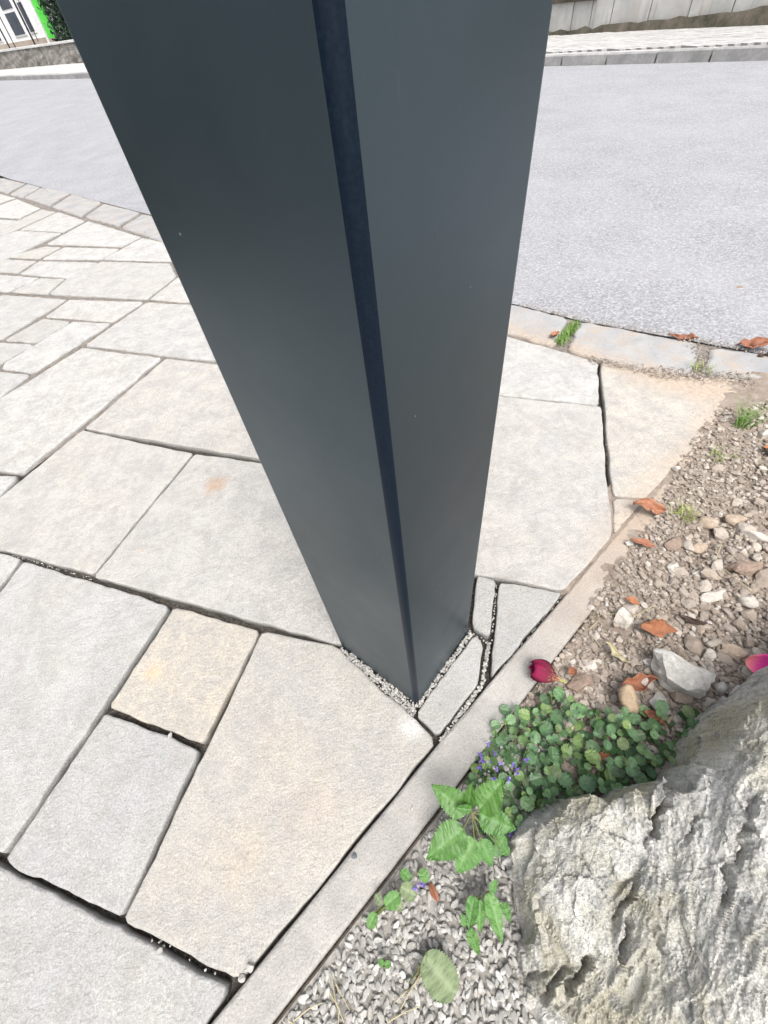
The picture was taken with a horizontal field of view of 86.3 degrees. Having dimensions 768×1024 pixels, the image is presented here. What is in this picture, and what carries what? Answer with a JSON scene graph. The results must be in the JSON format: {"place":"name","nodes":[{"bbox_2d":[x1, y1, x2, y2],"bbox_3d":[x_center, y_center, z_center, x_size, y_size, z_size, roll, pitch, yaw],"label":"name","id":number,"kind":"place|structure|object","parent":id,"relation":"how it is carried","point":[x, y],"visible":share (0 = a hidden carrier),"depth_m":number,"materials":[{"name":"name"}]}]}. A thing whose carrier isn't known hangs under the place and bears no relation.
{"place":"outdoors","nodes":[
{"label":"outdoors","id":0,"kind":"place"},
{"bbox_2d":[0,193,737,1023],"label":"paving","id":1,"kind":"structure","parent":0,"point":[222,831],"depth_m":1.00,"materials":[{"name":"stone"}]},
{"bbox_2d":[157,947,162,953],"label":"pebble","id":2,"kind":"object","parent":1,"relation":"on","point":[160,950],"visible":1,"depth_m":0.64,"materials":[{"name":"stone"}]},
{"bbox_2d":[238,974,245,982],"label":"pebble","id":3,"kind":"object","parent":1,"relation":"on","point":[241,978],"visible":1,"depth_m":0.61,"materials":[{"name":"stone"}]},
{"bbox_2d":[246,963,253,972],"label":"pebble","id":4,"kind":"object","parent":1,"relation":"on","point":[250,967],"visible":1,"depth_m":0.62,"materials":[{"name":"stone"}]},
{"bbox_2d":[56,0,552,704],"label":"metal post","id":5,"kind":"object","parent":1,"relation":"on","point":[334,192],"visible":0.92,"depth_m":0.26,"materials":[{"name":"grey metal"}]},
{"bbox_2d":[0,61,767,353],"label":"road","id":6,"kind":"structure","parent":0,"point":[646,205],"depth_m":2.90,"materials":[{"name":"grey asphalt"}]},
{"bbox_2d":[0,177,767,378],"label":"gutter","id":7,"kind":"object","parent":6,"relation":"on","point":[538,327],"visible":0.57,"depth_m":1.68,"materials":[{"name":"stone"}]},
{"bbox_2d":[550,331,558,335],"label":"dry leaf","id":8,"kind":"object","parent":7,"relation":"on","point":[554,333],"visible":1,"depth_m":1.71,"materials":[{"name":"brown plant"}]},
{"bbox_2d":[554,316,584,347],"bbox_3d":[0.780,-0.765,1.719,0.078,0.020,0.286,26,58,26],"label":"grass tuft","id":9,"kind":"object","parent":7,"relation":"on","point":[567,332],"visible":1,"depth_m":1.71,"materials":[{"name":"green plant"}]},
{"bbox_2d":[687,359,717,373],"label":"grass tuft","id":10,"kind":"object","parent":7,"relation":"on","point":[700,366],"visible":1,"depth_m":1.47,"materials":[{"name":"green plant"}]},
{"bbox_2d":[0,45,767,80],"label":"kerb","id":11,"kind":"structure","parent":6,"relation":"on","point":[728,54],"depth_m":5.60,"materials":[{"name":"concrete"}]},
{"bbox_2d":[668,333,698,340],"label":"dry leaf","id":12,"kind":"object","parent":6,"relation":"on","point":[690,336],"visible":1,"depth_m":1.60,"materials":[{"name":"brown plant"}]},
{"bbox_2d":[736,336,767,348],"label":"dry leaf","id":13,"kind":"object","parent":6,"relation":"on","point":[755,342],"visible":1,"depth_m":1.50,"materials":[{"name":"brown plant"}]},
{"bbox_2d":[0,25,767,75],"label":"pavement","id":14,"kind":"structure","parent":0,"point":[653,40],"depth_m":6.35,"materials":[{"name":"grey concrete"}]},
{"bbox_2d":[0,0,66,49],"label":"white house","id":15,"kind":"structure","parent":14,"relation":"on","point":[15,25],"depth_m":21.68,"materials":[{"name":"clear paint"}]},
{"bbox_2d":[0,0,26,36],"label":"window","id":16,"kind":"structure","parent":15,"relation":"in","point":[6,6],"depth_m":21.66,"materials":[{"name":"white glass"}]},
{"bbox_2d":[14,0,36,33],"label":"window","id":17,"kind":"structure","parent":15,"relation":"in","point":[16,1],"depth_m":21.26,"materials":[{"name":"white glass"}]},
{"bbox_2d":[0,39,82,69],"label":"garden wall","id":18,"kind":"structure","parent":14,"relation":"on","point":[57,53],"depth_m":18.07,"materials":[{"name":"stone"}]},
{"bbox_2d":[0,17,15,47],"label":"fence post","id":19,"kind":"object","parent":18,"relation":"on","point":[7,32],"visible":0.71,"depth_m":18.24,"materials":[{"name":"metal"}]},
{"bbox_2d":[12,0,35,44],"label":"fence post","id":20,"kind":"object","parent":18,"relation":"on","point":[23,22],"visible":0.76,"depth_m":17.54,"materials":[{"name":"metal"}]},
{"bbox_2d":[18,0,38,41],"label":"fence post","id":21,"kind":"object","parent":18,"relation":"on","point":[27,18],"visible":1,"depth_m":17.34,"materials":[{"name":"metal"}]},
{"bbox_2d":[31,0,60,41],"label":"green panel","id":22,"kind":"object","parent":14,"relation":"on","point":[42,18],"visible":0.42,"depth_m":20.92,"materials":[{"name":"green"}]},
{"bbox_2d":[36,0,72,41],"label":"dark hedge","id":23,"kind":"object","parent":14,"relation":"on","point":[60,25],"visible":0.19,"depth_m":20.45,"materials":[{"name":"green plant"}]},
{"bbox_2d":[548,0,767,35],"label":"retaining wall","id":24,"kind":"structure","parent":14,"relation":"on","point":[570,17],"depth_m":7.08,"materials":[{"name":"concrete"}]},
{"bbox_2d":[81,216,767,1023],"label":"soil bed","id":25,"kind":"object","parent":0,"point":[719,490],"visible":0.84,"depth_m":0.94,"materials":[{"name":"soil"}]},
{"bbox_2d":[12,555,572,1023],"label":"gravel bed","id":26,"kind":"object","parent":25,"relation":"on","point":[492,989],"visible":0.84,"depth_m":0.62,"materials":[{"name":"grey gravel"}]},
{"bbox_2d":[287,974,349,1023],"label":"dry stalks","id":27,"kind":"object","parent":26,"relation":"on","point":[300,1015],"visible":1,"depth_m":0.59,"materials":[{"name":"plant"}]},
{"bbox_2d":[378,958,390,968],"bbox_3d":[0.003,0.681,0.621,0.020,0.046,0.015,-9,50,0],"label":"sprout","id":28,"kind":"object","parent":26,"relation":"on","point":[386,964],"visible":1,"depth_m":0.60,"materials":[{"name":"green plant"}]},
{"bbox_2d":[366,868,429,929],"bbox_3d":[0.022,0.619,0.663,0.118,0.058,0.041,-31,53,-18],"label":"weed","id":29,"kind":"object","parent":26,"relation":"on","point":[393,900],"visible":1,"depth_m":0.64,"materials":[{"name":"green plant"}]},
{"bbox_2d":[387,973,420,1022],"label":"dry stalks","id":30,"kind":"object","parent":26,"relation":"on","point":[409,991],"visible":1,"depth_m":0.59,"materials":[{"name":"plant"}]},
{"bbox_2d":[429,883,438,901],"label":"dry leaf","id":31,"kind":"object","parent":26,"relation":"on","point":[433,892],"visible":1,"depth_m":0.66,"materials":[{"name":"brown plant"}]},
{"bbox_2d":[409,948,459,1004],"bbox_3d":[0.076,0.681,0.608,0.071,0.054,0.053,10,52,15],"label":"single leaf","id":32,"kind":"object","parent":26,"relation":"on","point":[439,975],"visible":1,"depth_m":0.59,"materials":[{"name":"green plant"}]},
{"bbox_2d":[426,779,516,873],"bbox_3d":[0.135,0.513,0.671,0.147,0.145,0.115,-9,50,0],"label":"nettle plant","id":33,"kind":"object","parent":26,"relation":"on","point":[450,840],"visible":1,"depth_m":0.65,"materials":[{"name":"green plant"}]},
{"bbox_2d":[461,879,510,954],"bbox_3d":[0.155,0.619,0.626,0.079,0.082,0.064,-23,51,-12],"label":"seedling","id":34,"kind":"object","parent":26,"relation":"on","point":[479,910],"visible":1,"depth_m":0.61,"materials":[{"name":"green plant"}]},
{"bbox_2d":[211,440,700,1023],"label":"edging strip","id":35,"kind":"object","parent":25,"relation":"on","point":[289,964],"visible":0.83,"depth_m":0.72,"materials":[{"name":"concrete"}]},
{"bbox_2d":[528,659,566,683],"bbox_3d":[0.329,0.324,0.830,0.071,0.039,0.051,-9,50,0],"label":"rose petal","id":36,"kind":"object","parent":35,"relation":"on","point":[542,670],"visible":1,"depth_m":0.82,"materials":[{"name":"plant"}]},
{"bbox_2d":[412,686,704,890],"bbox_3d":[0.310,0.452,0.763,0.618,0.115,0.215,-17,50,-7],"label":"ground ivy","id":37,"kind":"object","parent":25,"relation":"on","point":[556,780],"visible":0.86,"depth_m":0.75,"materials":[{"name":"green plant"}]},
{"bbox_2d":[568,667,576,674],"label":"dry leaf","id":38,"kind":"object","parent":25,"relation":"on","point":[572,670],"visible":1,"depth_m":0.85,"materials":[{"name":"orange plant"}]},
{"bbox_2d":[566,674,593,692],"bbox_3d":[0.407,0.355,0.851,0.056,0.024,0.032,-13,50,-4],"label":"stone","id":39,"kind":"object","parent":25,"relation":"on","point":[578,683],"visible":1,"depth_m":0.84,"materials":[{"name":"beige stone"}]},
{"bbox_2d":[580,659,601,671],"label":"stone","id":40,"kind":"object","parent":25,"relation":"on","point":[591,665],"visible":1,"depth_m":0.87,"materials":[{"name":"stone"}]},
{"bbox_2d":[599,750,610,760],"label":"dry leaf","id":41,"kind":"object","parent":25,"relation":"on","point":[603,755],"visible":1,"depth_m":0.75,"materials":[{"name":"brown plant"}]},
{"bbox_2d":[606,642,630,662],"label":"dry leaf","id":42,"kind":"object","parent":25,"relation":"on","point":[615,652],"visible":1,"depth_m":0.87,"materials":[{"name":"plant"}]},
{"bbox_2d":[590,605,654,646],"bbox_3d":[0.522,0.231,0.919,0.156,0.034,0.063,-27,52,-15],"label":"dry twig","id":43,"kind":"object","parent":25,"relation":"on","point":[610,614],"visible":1,"depth_m":0.91,"materials":[{"name":"plant"}]},
{"bbox_2d":[613,607,633,627],"bbox_3d":[0.528,0.236,0.903,0.042,0.034,0.037,-36,55,-22],"label":"stone","id":44,"kind":"object","parent":25,"relation":"on","point":[624,618],"visible":1,"depth_m":0.90,"materials":[{"name":"stone"}]},
{"bbox_2d":[618,684,639,714],"bbox_3d":[0.475,0.362,0.792,0.038,0.055,0.039,-16,17,-7],"label":"stone","id":45,"kind":"object","parent":25,"relation":"on","point":[627,697],"visible":0.97,"depth_m":0.79,"materials":[{"name":"beige stone"}]},
{"bbox_2d":[625,540,633,545],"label":"stone","id":46,"kind":"object","parent":25,"relation":"on","point":[629,543],"visible":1,"depth_m":1.03,"materials":[{"name":"white stone"}]},
{"bbox_2d":[625,597,638,604],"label":"dry leaf","id":47,"kind":"object","parent":25,"relation":"on","point":[632,600],"visible":1,"depth_m":0.92,"materials":[{"name":"orange plant"}]},
{"bbox_2d":[502,666,767,1023],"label":"boulder","id":48,"kind":"object","parent":25,"relation":"on","point":[644,903],"visible":0.97,"depth_m":0.54,"materials":[{"name":"grey stone"}]},
{"bbox_2d":[621,673,659,691],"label":"dry leaf","id":49,"kind":"object","parent":25,"relation":"on","point":[635,681],"visible":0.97,"depth_m":0.82,"materials":[{"name":"orange plant"}]},
{"bbox_2d":[630,538,654,546],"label":"dry leaf","id":50,"kind":"object","parent":25,"relation":"on","point":[645,542],"visible":1,"depth_m":1.01,"materials":[{"name":"orange plant"}]},
{"bbox_2d":[633,498,665,514],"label":"dry leaf","id":51,"kind":"object","parent":25,"relation":"on","point":[648,504],"visible":1,"depth_m":1.08,"materials":[{"name":"brown plant"}]},
{"bbox_2d":[640,619,677,637],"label":"dry leaf","id":52,"kind":"object","parent":25,"relation":"on","point":[660,628],"visible":1,"depth_m":0.87,"materials":[{"name":"orange plant"}]},
{"bbox_2d":[649,691,668,714],"bbox_3d":[0.540,0.376,0.802,0.048,0.028,0.051,22,38,10],"label":"stone","id":53,"kind":"object","parent":25,"relation":"on","point":[658,696],"visible":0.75,"depth_m":0.80,"materials":[{"name":"grey stone"}]},
{"bbox_2d":[644,710,673,727],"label":"dry leaf","id":54,"kind":"object","parent":25,"relation":"on","point":[651,714],"visible":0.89,"depth_m":0.78,"materials":[{"name":"brown plant"}]},
{"bbox_2d":[666,562,678,572],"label":"stone","id":55,"kind":"object","parent":25,"relation":"on","point":[670,567],"visible":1,"depth_m":0.97,"materials":[{"name":"stone"}]},
{"bbox_2d":[664,536,681,550],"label":"stone","id":56,"kind":"object","parent":25,"relation":"on","point":[674,543],"visible":1,"depth_m":1.01,"materials":[{"name":"beige stone"}]},
{"bbox_2d":[650,648,715,698],"bbox_3d":[0.583,0.328,0.813,0.115,0.083,0.069,22,56,23],"label":"stone","id":57,"kind":"object","parent":25,"relation":"on","point":[672,671],"visible":0.98,"depth_m":0.79,"materials":[{"name":"grey stone"}]},
{"bbox_2d":[668,498,702,525],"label":"grass tuft","id":58,"kind":"object","parent":25,"relation":"on","point":[682,511],"visible":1,"depth_m":1.06,"materials":[{"name":"green plant"}]},
{"bbox_2d":[678,614,705,624],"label":"dry leaf","id":59,"kind":"object","parent":25,"relation":"on","point":[694,621],"visible":1,"depth_m":0.88,"materials":[{"name":"brown plant"}]},
{"bbox_2d":[690,569,701,577],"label":"stone","id":60,"kind":"object","parent":25,"relation":"on","point":[697,573],"visible":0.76,"depth_m":0.95,"materials":[{"name":"stone"}]},
{"bbox_2d":[692,542,707,553],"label":"stone","id":61,"kind":"object","parent":25,"relation":"on","point":[700,547],"visible":1,"depth_m":0.99,"materials":[{"name":"beige stone"}]},
{"bbox_2d":[697,516,717,529],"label":"stone","id":62,"kind":"object","parent":25,"relation":"on","point":[708,523],"visible":0.99,"depth_m":1.03,"materials":[{"name":"beige stone"}]},
{"bbox_2d":[701,648,716,661],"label":"stone","id":63,"kind":"object","parent":25,"relation":"on","point":[709,655],"visible":1,"depth_m":0.83,"materials":[{"name":"stone"}]},
{"bbox_2d":[699,589,725,602],"bbox_3d":[0.734,0.189,0.913,0.070,0.032,0.026,-15,50,-6],"label":"stone","id":64,"kind":"object","parent":25,"relation":"on","point":[713,596],"visible":1,"depth_m":0.90,"materials":[{"name":"stone"}]},
{"bbox_2d":[715,682,728,693],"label":"stone","id":65,"kind":"object","parent":25,"relation":"on","point":[721,687],"visible":1,"depth_m":0.79,"materials":[{"name":"grey stone"}]},
{"bbox_2d":[707,443,746,462],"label":"grass tuft","id":66,"kind":"object","parent":25,"relation":"on","point":[719,457],"visible":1,"depth_m":1.18,"materials":[{"name":"green plant"}]},
{"bbox_2d":[715,542,752,591],"bbox_3d":[0.791,0.122,0.940,0.037,0.018,0.139,0,50,7],"label":"dry twig","id":67,"kind":"object","parent":25,"relation":"on","point":[727,571],"visible":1,"depth_m":0.93,"materials":[{"name":"plant"}]},
{"bbox_2d":[728,685,739,696],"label":"stone","id":68,"kind":"object","parent":25,"relation":"on","point":[736,687],"visible":0.24,"depth_m":0.78,"materials":[{"name":"grey stone"}]},
{"bbox_2d":[723,514,746,525],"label":"stone","id":69,"kind":"object","parent":25,"relation":"on","point":[731,520],"visible":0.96,"depth_m":1.04,"materials":[{"name":"beige stone"}]},
{"bbox_2d":[721,643,748,660],"bbox_3d":[0.708,0.286,0.830,0.052,0.018,0.033,5,51,11],"label":"stone","id":70,"kind":"object","parent":25,"relation":"on","point":[732,651],"visible":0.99,"depth_m":0.82,"materials":[{"name":"beige stone"}]},
{"bbox_2d":[725,560,762,576],"bbox_3d":[0.831,0.132,0.941,0.077,0.046,0.039,-2,50,5],"label":"stone","id":71,"kind":"object","parent":25,"relation":"on","point":[748,568],"visible":0.96,"depth_m":0.93,"materials":[{"name":"beige stone"}]},
{"bbox_2d":[738,594,758,608],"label":"stone","id":72,"kind":"object","parent":25,"relation":"on","point":[748,601],"visible":1,"depth_m":0.88,"materials":[{"name":"stone"}]},
{"bbox_2d":[734,392,767,429],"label":"grass tuft","id":73,"kind":"object","parent":25,"relation":"on","point":[737,421],"visible":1,"depth_m":1.25,"materials":[{"name":"green plant"}]},
{"bbox_2d":[740,529,767,541],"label":"stone","id":74,"kind":"object","parent":25,"relation":"on","point":[757,536],"visible":1,"depth_m":1.00,"materials":[{"name":"stone"}]},
{"bbox_2d":[745,654,767,672],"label":"rose petal","id":75,"kind":"object","parent":25,"relation":"on","point":[755,663],"visible":0.77,"depth_m":0.79,"materials":[{"name":"pink plant"}]},
{"bbox_2d":[751,647,761,654],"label":"stone","id":76,"kind":"object","parent":25,"relation":"on","point":[755,650],"visible":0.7,"depth_m":0.82,"materials":[{"name":"stone"}]},
{"bbox_2d":[757,429,767,438],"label":"stone","id":77,"kind":"object","parent":25,"relation":"on","point":[762,434],"visible":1,"depth_m":1.21,"materials":[{"name":"stone"}]}
]}

